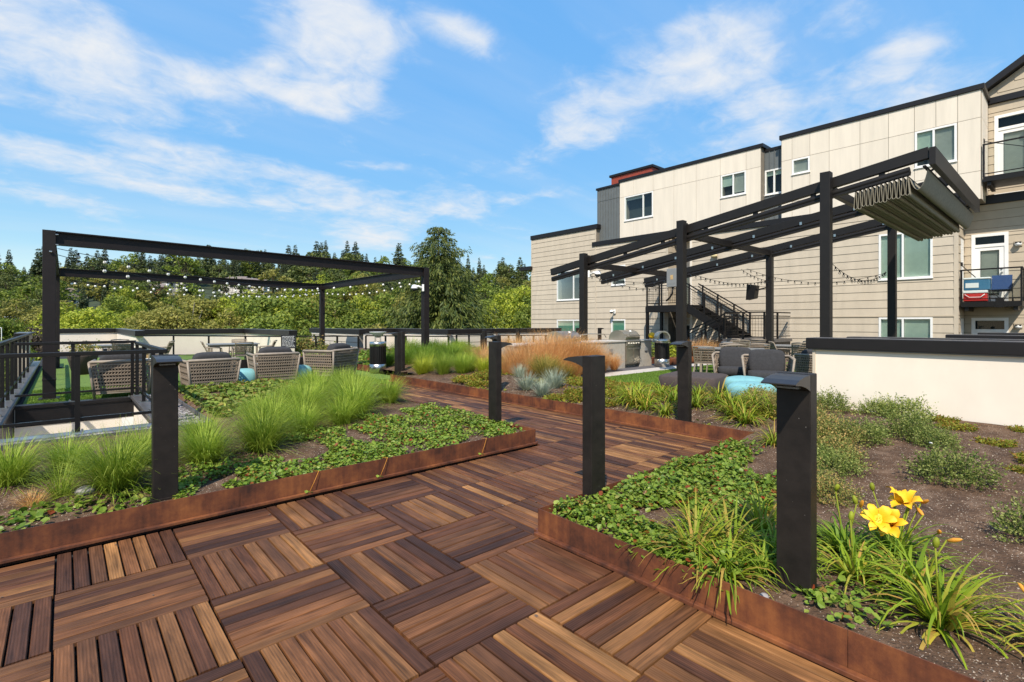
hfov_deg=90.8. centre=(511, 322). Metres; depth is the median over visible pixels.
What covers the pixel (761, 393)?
heath shrub
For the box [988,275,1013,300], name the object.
folding chair
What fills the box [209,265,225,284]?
broadleaf tree
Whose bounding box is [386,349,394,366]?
grass clump
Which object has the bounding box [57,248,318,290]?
string light
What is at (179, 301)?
broadleaf tree
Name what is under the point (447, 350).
grass clump
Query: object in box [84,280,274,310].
hillside
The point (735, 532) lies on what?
daylily
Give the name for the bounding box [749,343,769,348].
dining chair
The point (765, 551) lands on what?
daylily
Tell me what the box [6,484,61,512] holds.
dry grass stub
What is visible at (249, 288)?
hillside house
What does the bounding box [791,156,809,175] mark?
window
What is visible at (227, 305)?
broadleaf tree
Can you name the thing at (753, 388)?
heath shrub
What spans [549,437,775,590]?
strawberry foliage
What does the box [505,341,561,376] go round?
dry grass
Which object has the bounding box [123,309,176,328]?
broadleaf tree
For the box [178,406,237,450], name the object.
grass clump
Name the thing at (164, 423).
path light
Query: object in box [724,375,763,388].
pouf
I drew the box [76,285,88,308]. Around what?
fir tree
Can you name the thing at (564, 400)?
ground foliage
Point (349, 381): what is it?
grass clump
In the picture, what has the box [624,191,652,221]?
window
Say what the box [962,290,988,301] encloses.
cool box
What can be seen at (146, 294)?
broadleaf tree
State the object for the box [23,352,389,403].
lawn
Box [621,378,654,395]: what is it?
daylily
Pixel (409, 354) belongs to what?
grass clump
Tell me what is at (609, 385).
creeping plant
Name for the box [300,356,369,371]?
steel edging
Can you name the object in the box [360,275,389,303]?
broadleaf tree
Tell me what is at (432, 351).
grass clump
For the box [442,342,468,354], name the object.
grass clump
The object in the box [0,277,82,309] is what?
broadleaf tree
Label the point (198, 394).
ground foliage
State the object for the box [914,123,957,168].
window
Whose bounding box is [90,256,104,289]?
fir tree
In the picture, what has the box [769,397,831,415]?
heath shrub
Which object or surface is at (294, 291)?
broadleaf tree
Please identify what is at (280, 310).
broadleaf tree
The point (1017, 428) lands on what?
creeping plant
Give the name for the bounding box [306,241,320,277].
fir tree
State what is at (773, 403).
heath shrub
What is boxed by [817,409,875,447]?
heath shrub
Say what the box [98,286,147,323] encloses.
broadleaf tree
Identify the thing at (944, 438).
heath shrub
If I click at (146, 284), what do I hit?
broadleaf tree
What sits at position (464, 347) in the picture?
grass clump
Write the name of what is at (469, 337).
guard rail
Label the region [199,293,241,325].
broadleaf tree
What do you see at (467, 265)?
fir tree
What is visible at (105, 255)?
fir tree
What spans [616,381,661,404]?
daylily
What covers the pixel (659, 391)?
daylily
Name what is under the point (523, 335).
guard rail
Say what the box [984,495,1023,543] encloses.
heath shrub
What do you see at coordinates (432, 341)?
grass clump
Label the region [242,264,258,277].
broadleaf tree
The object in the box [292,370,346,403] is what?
grass clump
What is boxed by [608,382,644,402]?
daylily
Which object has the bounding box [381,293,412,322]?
broadleaf tree
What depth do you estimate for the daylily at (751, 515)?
3.25 m
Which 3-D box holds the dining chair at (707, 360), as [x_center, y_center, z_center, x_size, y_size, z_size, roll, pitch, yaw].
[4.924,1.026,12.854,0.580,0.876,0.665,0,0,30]
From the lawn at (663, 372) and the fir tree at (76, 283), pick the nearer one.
the lawn at (663, 372)
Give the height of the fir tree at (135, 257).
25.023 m
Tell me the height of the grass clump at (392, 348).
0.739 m
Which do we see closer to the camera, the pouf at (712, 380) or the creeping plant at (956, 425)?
the creeping plant at (956, 425)
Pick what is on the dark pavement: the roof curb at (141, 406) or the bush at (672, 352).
the bush at (672, 352)
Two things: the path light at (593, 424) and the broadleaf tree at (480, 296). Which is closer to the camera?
the path light at (593, 424)
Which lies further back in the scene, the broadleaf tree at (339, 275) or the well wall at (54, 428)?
the broadleaf tree at (339, 275)
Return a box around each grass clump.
[0,429,69,495]
[6,425,122,485]
[9,454,97,506]
[13,418,194,513]
[94,415,186,468]
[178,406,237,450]
[178,411,253,475]
[199,395,316,467]
[223,390,275,425]
[230,386,315,431]
[263,376,341,418]
[268,374,333,408]
[268,377,298,400]
[272,394,338,438]
[281,368,332,386]
[289,365,340,390]
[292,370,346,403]
[315,371,405,421]
[316,391,375,428]
[322,371,392,408]
[323,362,357,379]
[324,366,371,387]
[329,366,389,398]
[368,371,415,406]
[386,340,413,357]
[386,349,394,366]
[391,342,417,364]
[393,337,420,354]
[406,355,433,374]
[408,349,436,363]
[409,341,437,358]
[413,354,436,371]
[415,344,442,363]
[426,355,454,374]
[428,340,459,356]
[429,335,439,347]
[430,337,448,357]
[434,350,453,366]
[436,342,464,362]
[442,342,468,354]
[445,352,475,373]
[452,351,480,370]
[456,338,473,354]
[458,339,478,352]
[463,346,479,360]
[471,354,488,370]
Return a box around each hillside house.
[60,288,80,300]
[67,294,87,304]
[149,284,166,294]
[162,282,175,295]
[228,276,247,293]
[241,278,257,292]
[252,280,267,293]
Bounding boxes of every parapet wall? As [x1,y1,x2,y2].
[14,332,32,367]
[60,328,144,351]
[132,329,296,354]
[309,328,365,347]
[362,328,453,348]
[451,329,498,346]
[492,328,561,341]
[846,336,1023,340]
[945,334,1023,338]
[977,332,1023,334]
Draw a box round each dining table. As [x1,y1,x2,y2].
[88,344,134,349]
[206,343,259,358]
[698,347,763,371]
[721,341,765,346]
[764,344,805,348]
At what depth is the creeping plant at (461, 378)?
10.94 m
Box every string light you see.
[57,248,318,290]
[59,255,319,297]
[60,279,416,291]
[63,279,316,297]
[324,278,420,295]
[591,272,665,284]
[591,276,673,291]
[687,271,768,286]
[748,269,884,284]
[834,265,885,283]
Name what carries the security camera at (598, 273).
attached to the canopy frame
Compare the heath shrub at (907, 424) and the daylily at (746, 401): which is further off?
the daylily at (746, 401)
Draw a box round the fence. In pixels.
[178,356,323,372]
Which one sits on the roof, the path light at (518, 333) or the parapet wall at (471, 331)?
the parapet wall at (471, 331)
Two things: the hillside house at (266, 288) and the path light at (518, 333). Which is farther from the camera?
the hillside house at (266, 288)
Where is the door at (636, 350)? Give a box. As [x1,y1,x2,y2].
[633,347,639,362]
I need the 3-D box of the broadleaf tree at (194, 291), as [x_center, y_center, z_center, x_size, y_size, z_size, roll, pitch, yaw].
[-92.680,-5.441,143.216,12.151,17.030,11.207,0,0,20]
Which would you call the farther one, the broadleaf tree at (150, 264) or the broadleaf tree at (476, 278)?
the broadleaf tree at (476, 278)
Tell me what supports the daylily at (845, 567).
on the soil ground at (939, 647)
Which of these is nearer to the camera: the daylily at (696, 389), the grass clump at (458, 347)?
the daylily at (696, 389)
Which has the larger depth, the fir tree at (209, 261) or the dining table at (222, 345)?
the fir tree at (209, 261)
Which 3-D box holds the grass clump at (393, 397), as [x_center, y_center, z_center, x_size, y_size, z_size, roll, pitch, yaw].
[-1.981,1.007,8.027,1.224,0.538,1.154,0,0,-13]
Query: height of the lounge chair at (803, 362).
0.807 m
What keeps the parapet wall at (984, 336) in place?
on the roof
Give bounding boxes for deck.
[0,383,853,681]
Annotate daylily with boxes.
[608,381,651,406]
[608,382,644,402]
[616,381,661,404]
[620,488,770,590]
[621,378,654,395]
[624,385,665,411]
[644,377,676,399]
[647,395,676,417]
[652,384,676,404]
[656,493,733,542]
[659,518,789,614]
[669,387,719,409]
[670,489,775,572]
[692,383,713,399]
[696,375,737,405]
[701,385,752,410]
[706,392,758,422]
[715,481,817,538]
[716,397,772,427]
[719,389,775,414]
[725,509,835,581]
[732,385,759,400]
[733,524,795,588]
[735,386,774,411]
[738,495,775,517]
[742,395,775,418]
[750,416,775,447]
[817,484,915,573]
[817,511,931,606]
[832,482,983,579]
[838,530,1016,620]
[844,537,1023,669]
[971,581,1023,654]
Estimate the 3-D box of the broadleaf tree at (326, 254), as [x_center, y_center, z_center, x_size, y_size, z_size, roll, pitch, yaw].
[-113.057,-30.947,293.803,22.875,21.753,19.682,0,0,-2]
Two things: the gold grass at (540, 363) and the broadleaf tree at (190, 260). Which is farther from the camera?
the broadleaf tree at (190, 260)
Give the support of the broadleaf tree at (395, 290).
on the hillside
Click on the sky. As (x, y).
(270, 125)
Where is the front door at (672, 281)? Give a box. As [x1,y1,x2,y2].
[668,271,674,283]
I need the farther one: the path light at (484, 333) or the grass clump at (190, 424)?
the path light at (484, 333)
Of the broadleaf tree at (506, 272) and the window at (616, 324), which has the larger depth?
the broadleaf tree at (506, 272)
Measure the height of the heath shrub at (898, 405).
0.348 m
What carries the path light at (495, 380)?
on the soil ground at (65, 516)
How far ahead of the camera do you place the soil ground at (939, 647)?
3.21 m
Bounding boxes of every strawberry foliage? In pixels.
[0,485,151,532]
[172,402,525,499]
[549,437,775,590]
[792,528,899,629]
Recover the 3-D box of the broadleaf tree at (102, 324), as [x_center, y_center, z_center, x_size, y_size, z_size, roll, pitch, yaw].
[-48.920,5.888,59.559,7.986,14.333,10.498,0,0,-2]
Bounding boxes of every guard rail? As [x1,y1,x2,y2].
[145,335,280,358]
[296,335,358,349]
[365,335,449,349]
[456,334,492,346]
[501,335,546,342]
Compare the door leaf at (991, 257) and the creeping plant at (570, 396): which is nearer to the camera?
the creeping plant at (570, 396)
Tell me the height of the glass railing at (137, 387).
1.000 m
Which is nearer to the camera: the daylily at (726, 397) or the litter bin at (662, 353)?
the daylily at (726, 397)
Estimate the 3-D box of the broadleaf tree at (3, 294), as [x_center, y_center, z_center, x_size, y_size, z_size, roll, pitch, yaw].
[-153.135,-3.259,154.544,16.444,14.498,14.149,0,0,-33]
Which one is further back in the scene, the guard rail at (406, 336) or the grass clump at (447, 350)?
the guard rail at (406, 336)
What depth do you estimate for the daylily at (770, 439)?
5.31 m
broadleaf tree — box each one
[0,262,27,287]
[0,268,23,289]
[0,274,20,291]
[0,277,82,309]
[0,289,30,308]
[0,299,39,322]
[0,317,37,351]
[5,285,41,305]
[11,324,41,352]
[12,337,40,360]
[15,300,79,350]
[20,302,93,345]
[26,289,41,321]
[26,326,41,360]
[29,307,125,336]
[40,267,83,288]
[65,312,130,328]
[79,256,110,282]
[79,278,126,303]
[93,295,137,325]
[96,290,166,319]
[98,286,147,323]
[101,280,150,308]
[107,261,138,272]
[111,302,144,327]
[112,253,144,271]
[117,265,132,271]
[121,300,193,326]
[121,325,138,328]
[122,268,136,283]
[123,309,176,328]
[128,282,167,311]
[130,273,171,309]
[138,306,202,328]
[139,259,158,271]
[139,266,163,283]
[160,274,209,309]
[161,255,205,275]
[163,291,193,311]
[165,295,226,328]
[170,256,201,275]
[185,262,206,283]
[196,307,244,328]
[197,259,211,276]
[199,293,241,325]
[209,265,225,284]
[209,270,250,305]
[210,289,262,323]
[214,260,230,271]
[223,293,298,328]
[229,261,256,272]
[235,324,246,328]
[240,249,255,274]
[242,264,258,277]
[242,295,305,328]
[242,298,333,333]
[247,250,270,279]
[250,267,295,296]
[274,325,292,329]
[277,288,297,309]
[280,288,317,306]
[281,265,325,282]
[282,274,341,315]
[286,295,346,337]
[289,266,325,282]
[294,299,369,337]
[297,327,310,339]
[301,251,336,273]
[317,299,366,328]
[318,278,376,311]
[320,271,337,282]
[324,268,348,281]
[330,269,351,275]
[336,273,396,310]
[340,253,364,273]
[342,294,388,327]
[343,291,404,328]
[344,273,360,278]
[359,323,393,328]
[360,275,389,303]
[376,256,391,274]
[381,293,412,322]
[386,286,404,300]
[399,259,414,265]
[466,292,484,305]
[473,273,499,301]
[473,287,512,314]
[474,270,491,285]
[477,289,530,328]
[479,302,522,328]
[487,279,502,296]
[490,262,513,279]
[492,264,524,289]
[493,295,530,327]
[495,268,517,286]
[496,276,510,292]
[501,286,512,292]
[505,285,530,325]
[509,266,530,287]
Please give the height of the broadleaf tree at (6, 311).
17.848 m
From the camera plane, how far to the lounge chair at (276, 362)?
11.67 m
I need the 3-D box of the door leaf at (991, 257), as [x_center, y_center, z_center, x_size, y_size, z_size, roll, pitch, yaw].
[16.604,-1.675,17.537,0.140,1.890,0.740,0,0,-42]
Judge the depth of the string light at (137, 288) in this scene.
16.09 m
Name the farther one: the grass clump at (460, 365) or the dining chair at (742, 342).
the dining chair at (742, 342)
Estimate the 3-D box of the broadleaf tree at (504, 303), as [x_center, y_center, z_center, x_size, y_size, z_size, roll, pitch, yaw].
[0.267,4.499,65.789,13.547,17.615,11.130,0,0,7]
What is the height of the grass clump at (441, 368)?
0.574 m
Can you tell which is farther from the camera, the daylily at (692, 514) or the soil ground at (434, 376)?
the soil ground at (434, 376)
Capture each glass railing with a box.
[0,332,35,417]
[0,349,166,433]
[15,340,135,401]
[133,341,167,410]
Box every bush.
[58,337,100,351]
[295,333,325,353]
[310,341,335,349]
[651,337,670,356]
[653,342,675,356]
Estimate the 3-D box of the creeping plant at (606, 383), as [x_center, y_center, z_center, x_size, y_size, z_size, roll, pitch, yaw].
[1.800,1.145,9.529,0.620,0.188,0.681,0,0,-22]
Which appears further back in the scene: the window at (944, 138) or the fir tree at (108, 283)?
the fir tree at (108, 283)
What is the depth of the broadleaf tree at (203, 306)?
64.10 m
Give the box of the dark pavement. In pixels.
[570,363,693,376]
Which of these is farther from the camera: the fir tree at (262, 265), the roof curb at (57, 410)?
the fir tree at (262, 265)
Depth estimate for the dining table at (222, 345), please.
16.88 m
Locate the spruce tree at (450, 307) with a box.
[364,226,504,328]
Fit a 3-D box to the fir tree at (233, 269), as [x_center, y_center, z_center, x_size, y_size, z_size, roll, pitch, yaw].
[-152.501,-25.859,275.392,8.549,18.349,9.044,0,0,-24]
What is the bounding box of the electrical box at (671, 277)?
[666,268,675,300]
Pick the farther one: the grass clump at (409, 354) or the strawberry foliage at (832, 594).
the grass clump at (409, 354)
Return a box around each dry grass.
[464,339,488,356]
[473,348,488,368]
[477,348,505,360]
[488,333,554,364]
[488,349,521,373]
[502,330,571,366]
[503,333,528,342]
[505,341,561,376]
[514,328,581,358]
[529,328,594,366]
[529,342,577,375]
[540,330,600,367]
[547,329,604,354]
[553,346,580,371]
[564,348,591,376]
[578,334,616,364]
[586,344,615,365]
[604,349,617,370]
[608,354,629,369]
[687,338,707,355]
[692,338,717,357]
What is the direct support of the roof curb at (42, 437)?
on the roof
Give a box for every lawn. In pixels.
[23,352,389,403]
[611,362,787,395]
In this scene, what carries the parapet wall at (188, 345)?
on the roof
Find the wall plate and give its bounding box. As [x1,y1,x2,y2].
[122,417,133,425]
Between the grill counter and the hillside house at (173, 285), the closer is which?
the grill counter
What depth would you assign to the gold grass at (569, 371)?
11.99 m
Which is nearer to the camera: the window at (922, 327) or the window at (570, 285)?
the window at (922, 327)
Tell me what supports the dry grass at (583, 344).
on the soil ground at (434, 376)
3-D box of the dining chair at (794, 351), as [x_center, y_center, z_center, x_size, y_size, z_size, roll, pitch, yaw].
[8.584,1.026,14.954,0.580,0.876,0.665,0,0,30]
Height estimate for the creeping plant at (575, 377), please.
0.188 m
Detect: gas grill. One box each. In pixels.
[546,331,580,348]
[609,330,640,363]
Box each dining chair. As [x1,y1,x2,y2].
[107,339,128,350]
[110,343,130,350]
[147,340,174,368]
[200,341,222,351]
[228,339,246,359]
[232,342,253,356]
[256,340,276,352]
[692,346,717,372]
[706,345,737,371]
[718,338,740,355]
[725,344,745,346]
[733,340,749,347]
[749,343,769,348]
[751,339,765,347]
[768,341,794,370]
[791,342,807,356]
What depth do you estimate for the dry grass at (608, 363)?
14.71 m
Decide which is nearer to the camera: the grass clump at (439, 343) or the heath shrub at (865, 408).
the heath shrub at (865, 408)
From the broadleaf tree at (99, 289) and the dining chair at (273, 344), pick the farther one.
the broadleaf tree at (99, 289)
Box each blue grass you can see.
[509,371,536,391]
[510,362,530,377]
[524,377,557,396]
[536,367,567,388]
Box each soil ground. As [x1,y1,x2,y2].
[0,391,521,532]
[313,347,775,431]
[556,408,1023,681]
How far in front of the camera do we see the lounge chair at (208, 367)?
10.15 m
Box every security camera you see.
[411,284,423,290]
[588,270,600,277]
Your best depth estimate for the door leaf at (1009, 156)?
17.60 m
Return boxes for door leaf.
[975,246,1003,300]
[998,126,1023,173]
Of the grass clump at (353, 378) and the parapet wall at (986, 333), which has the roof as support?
the parapet wall at (986, 333)
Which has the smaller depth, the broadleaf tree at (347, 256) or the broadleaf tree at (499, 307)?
the broadleaf tree at (499, 307)
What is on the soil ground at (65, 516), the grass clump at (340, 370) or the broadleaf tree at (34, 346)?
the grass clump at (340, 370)
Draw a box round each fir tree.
[1,250,16,288]
[29,248,41,282]
[64,248,76,268]
[68,277,81,290]
[70,250,80,267]
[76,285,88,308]
[83,253,89,268]
[84,279,93,301]
[87,250,102,281]
[87,267,113,298]
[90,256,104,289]
[99,285,106,306]
[101,250,109,266]
[132,252,139,267]
[136,253,145,270]
[145,255,156,273]
[154,254,165,273]
[166,255,176,264]
[169,257,176,274]
[181,272,194,309]
[202,244,212,276]
[208,259,216,276]
[210,259,222,287]
[229,260,238,275]
[235,262,241,275]
[257,249,268,279]
[282,265,288,279]
[283,245,291,268]
[292,245,298,265]
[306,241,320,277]
[323,240,329,268]
[343,241,351,258]
[351,242,361,270]
[392,243,406,264]
[465,255,471,278]
[470,267,474,284]
[474,258,481,282]
[516,257,525,280]
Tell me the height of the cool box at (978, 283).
0.425 m
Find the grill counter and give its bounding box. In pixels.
[502,333,652,369]
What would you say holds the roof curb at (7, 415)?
on the roof
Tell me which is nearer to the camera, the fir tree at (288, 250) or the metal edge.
the metal edge
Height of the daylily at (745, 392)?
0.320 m
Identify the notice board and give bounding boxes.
[281,335,295,347]
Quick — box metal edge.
[0,398,211,450]
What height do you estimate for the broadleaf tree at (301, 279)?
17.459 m
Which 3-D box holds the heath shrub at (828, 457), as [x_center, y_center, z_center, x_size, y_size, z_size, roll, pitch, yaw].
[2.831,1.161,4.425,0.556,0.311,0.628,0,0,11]
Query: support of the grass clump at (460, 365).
on the soil ground at (434, 376)
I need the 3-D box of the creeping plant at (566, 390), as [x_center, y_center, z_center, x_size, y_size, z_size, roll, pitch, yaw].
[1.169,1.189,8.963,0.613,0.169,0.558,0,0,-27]
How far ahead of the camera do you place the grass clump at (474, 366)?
12.70 m
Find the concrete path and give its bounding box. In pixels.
[572,364,712,377]
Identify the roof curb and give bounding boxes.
[0,361,40,438]
[0,423,150,443]
[13,396,133,427]
[131,394,150,422]
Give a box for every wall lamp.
[1014,240,1022,245]
[1014,323,1022,328]
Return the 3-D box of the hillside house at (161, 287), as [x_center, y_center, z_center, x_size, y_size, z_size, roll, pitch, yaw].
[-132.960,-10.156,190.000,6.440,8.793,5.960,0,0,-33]
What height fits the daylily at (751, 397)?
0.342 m
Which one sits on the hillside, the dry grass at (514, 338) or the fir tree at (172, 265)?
the fir tree at (172, 265)
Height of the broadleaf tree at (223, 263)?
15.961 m
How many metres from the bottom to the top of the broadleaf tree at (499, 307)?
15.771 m
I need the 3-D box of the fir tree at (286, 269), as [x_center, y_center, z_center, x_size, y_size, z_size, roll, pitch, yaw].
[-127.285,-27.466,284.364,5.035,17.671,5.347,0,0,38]
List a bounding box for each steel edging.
[0,394,537,566]
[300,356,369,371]
[389,371,753,441]
[534,438,980,681]
[652,355,699,364]
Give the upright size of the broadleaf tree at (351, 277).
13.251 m
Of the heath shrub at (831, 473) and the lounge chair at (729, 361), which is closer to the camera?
the heath shrub at (831, 473)
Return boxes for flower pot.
[66,355,97,374]
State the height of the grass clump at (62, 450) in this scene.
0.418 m
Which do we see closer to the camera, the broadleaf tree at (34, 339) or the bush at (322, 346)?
the bush at (322, 346)
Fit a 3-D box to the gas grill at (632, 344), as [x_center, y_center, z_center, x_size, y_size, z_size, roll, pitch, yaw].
[3.690,0.795,16.569,0.780,1.090,0.840,0,0,-42]
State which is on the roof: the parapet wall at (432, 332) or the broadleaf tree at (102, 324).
the parapet wall at (432, 332)
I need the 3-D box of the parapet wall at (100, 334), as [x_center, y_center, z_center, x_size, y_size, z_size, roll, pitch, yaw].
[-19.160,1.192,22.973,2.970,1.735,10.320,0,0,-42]
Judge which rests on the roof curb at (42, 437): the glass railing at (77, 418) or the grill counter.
the glass railing at (77, 418)
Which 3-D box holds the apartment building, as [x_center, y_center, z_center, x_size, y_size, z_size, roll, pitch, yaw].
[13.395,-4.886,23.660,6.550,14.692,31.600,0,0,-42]
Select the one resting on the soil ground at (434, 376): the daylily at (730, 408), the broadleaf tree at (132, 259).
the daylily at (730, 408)
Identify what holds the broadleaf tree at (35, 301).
on the hillside
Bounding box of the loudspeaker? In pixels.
[746,284,765,299]
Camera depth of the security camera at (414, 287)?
15.85 m
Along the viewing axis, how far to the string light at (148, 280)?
12.76 m
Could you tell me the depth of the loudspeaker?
17.54 m
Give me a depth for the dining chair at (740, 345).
13.55 m
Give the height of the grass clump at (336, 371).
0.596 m
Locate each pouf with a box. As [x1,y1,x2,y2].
[239,368,258,381]
[297,365,311,377]
[658,371,727,394]
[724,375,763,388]
[726,381,775,397]
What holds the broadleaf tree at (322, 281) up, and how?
on the hillside
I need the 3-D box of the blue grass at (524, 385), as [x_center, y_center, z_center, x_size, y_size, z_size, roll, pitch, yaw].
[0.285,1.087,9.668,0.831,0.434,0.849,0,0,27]
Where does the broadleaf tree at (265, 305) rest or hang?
on the hillside
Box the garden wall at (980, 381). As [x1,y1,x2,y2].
[806,337,1023,427]
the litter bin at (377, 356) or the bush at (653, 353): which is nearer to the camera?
the litter bin at (377, 356)
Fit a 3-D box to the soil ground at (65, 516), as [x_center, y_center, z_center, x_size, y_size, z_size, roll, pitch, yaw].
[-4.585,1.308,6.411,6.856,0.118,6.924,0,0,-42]
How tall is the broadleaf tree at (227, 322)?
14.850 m
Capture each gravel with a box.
[0,397,204,444]
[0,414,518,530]
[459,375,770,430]
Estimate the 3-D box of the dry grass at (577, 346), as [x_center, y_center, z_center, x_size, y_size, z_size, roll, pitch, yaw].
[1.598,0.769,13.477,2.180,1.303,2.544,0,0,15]
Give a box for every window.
[557,270,578,300]
[557,320,578,331]
[611,265,624,285]
[611,319,625,331]
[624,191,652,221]
[720,170,746,198]
[765,167,780,195]
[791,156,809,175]
[878,232,933,280]
[879,317,932,337]
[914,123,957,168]
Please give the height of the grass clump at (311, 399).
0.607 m
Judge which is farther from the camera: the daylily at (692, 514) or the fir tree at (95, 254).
the fir tree at (95, 254)
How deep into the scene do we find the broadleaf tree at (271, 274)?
166.46 m
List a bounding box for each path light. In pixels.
[146,354,183,503]
[388,332,401,375]
[399,331,410,370]
[482,330,491,349]
[484,335,500,341]
[489,341,512,422]
[516,328,521,342]
[564,355,604,501]
[598,328,603,339]
[670,341,694,422]
[761,371,822,599]
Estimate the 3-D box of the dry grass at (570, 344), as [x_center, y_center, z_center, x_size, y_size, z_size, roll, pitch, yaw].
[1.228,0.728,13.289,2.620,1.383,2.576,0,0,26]
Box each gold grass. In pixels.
[518,351,569,379]
[521,350,567,377]
[547,354,563,375]
[557,362,579,376]
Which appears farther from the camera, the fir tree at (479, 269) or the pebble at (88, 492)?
the fir tree at (479, 269)
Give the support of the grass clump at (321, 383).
on the soil ground at (65, 516)
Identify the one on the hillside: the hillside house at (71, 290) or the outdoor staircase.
the hillside house at (71, 290)
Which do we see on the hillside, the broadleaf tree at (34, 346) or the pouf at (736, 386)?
the broadleaf tree at (34, 346)
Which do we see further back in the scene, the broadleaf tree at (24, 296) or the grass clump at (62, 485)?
the broadleaf tree at (24, 296)
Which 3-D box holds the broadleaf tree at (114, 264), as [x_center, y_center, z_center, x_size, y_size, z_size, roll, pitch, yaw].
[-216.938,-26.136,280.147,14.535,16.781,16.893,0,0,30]
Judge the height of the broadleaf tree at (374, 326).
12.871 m
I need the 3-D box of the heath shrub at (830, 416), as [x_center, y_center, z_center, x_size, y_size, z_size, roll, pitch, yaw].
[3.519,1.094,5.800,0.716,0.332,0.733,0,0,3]
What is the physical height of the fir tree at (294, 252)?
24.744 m
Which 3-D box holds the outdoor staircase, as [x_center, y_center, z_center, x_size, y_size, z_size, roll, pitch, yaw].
[8.586,0.278,22.306,2.860,4.365,6.160,0,0,-42]
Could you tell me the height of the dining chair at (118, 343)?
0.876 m
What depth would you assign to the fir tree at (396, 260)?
328.44 m
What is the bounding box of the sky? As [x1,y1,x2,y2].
[0,0,1023,279]
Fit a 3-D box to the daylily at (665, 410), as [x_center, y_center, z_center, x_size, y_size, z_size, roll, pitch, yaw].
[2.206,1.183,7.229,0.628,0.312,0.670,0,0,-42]
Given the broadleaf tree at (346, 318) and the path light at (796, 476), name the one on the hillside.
the broadleaf tree at (346, 318)
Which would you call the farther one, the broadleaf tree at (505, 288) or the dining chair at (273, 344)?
the broadleaf tree at (505, 288)
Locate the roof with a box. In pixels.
[0,351,847,678]
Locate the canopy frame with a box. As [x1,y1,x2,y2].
[550,146,979,370]
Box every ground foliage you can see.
[178,376,377,421]
[295,345,417,364]
[457,372,775,424]
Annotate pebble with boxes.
[74,485,95,495]
[759,592,768,597]
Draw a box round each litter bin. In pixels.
[369,332,385,372]
[654,331,669,366]
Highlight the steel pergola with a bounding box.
[38,229,428,400]
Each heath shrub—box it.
[740,383,775,397]
[747,382,775,401]
[749,393,775,413]
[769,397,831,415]
[773,458,840,493]
[817,385,860,413]
[817,405,853,436]
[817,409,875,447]
[817,428,878,466]
[817,438,876,479]
[817,466,870,507]
[823,408,894,447]
[847,395,900,416]
[866,392,937,420]
[868,402,944,443]
[896,437,1023,492]
[901,419,969,451]
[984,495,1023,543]
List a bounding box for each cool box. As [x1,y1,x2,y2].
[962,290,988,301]
[963,277,991,290]
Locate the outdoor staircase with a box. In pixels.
[645,283,791,359]
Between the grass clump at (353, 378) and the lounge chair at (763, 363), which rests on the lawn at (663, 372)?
the lounge chair at (763, 363)
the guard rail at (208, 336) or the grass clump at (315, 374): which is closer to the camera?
the grass clump at (315, 374)
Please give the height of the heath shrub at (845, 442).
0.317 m
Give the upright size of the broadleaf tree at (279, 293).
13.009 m
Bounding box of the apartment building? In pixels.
[519,54,1023,354]
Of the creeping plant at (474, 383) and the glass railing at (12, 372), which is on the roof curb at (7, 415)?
the glass railing at (12, 372)
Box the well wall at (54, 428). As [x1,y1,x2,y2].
[14,406,147,437]
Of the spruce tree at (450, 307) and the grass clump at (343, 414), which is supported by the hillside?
the spruce tree at (450, 307)
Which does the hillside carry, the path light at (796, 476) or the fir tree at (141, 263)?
the fir tree at (141, 263)
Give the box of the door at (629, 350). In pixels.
[626,347,632,362]
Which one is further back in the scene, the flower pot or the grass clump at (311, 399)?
the flower pot
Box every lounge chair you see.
[87,354,150,398]
[178,352,241,385]
[246,346,300,379]
[302,343,358,376]
[711,347,750,376]
[741,349,795,377]
[793,349,811,372]
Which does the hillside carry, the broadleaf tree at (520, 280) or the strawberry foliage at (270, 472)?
the broadleaf tree at (520, 280)
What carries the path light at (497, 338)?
on the soil ground at (434, 376)
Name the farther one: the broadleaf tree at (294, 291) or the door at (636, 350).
the broadleaf tree at (294, 291)
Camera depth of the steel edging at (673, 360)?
17.30 m
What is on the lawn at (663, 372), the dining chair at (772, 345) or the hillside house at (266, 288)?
the dining chair at (772, 345)
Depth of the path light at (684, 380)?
6.69 m
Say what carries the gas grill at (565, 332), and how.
in the grill counter
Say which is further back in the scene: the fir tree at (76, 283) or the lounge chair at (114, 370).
the fir tree at (76, 283)
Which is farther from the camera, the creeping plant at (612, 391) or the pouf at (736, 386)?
the pouf at (736, 386)
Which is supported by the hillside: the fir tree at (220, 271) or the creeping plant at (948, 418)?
the fir tree at (220, 271)
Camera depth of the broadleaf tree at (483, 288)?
153.90 m
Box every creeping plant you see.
[450,374,480,383]
[465,377,488,386]
[468,371,488,379]
[477,369,503,373]
[544,393,566,400]
[560,385,581,394]
[562,373,581,381]
[562,390,581,401]
[564,377,581,385]
[605,378,628,387]
[605,381,623,390]
[605,388,630,397]
[605,395,620,406]
[624,380,653,386]
[641,382,670,391]
[930,414,961,421]
[935,420,980,431]
[970,435,1018,447]
[1002,462,1023,473]
[1006,424,1023,432]
[1009,451,1023,463]
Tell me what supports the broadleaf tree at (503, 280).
on the hillside

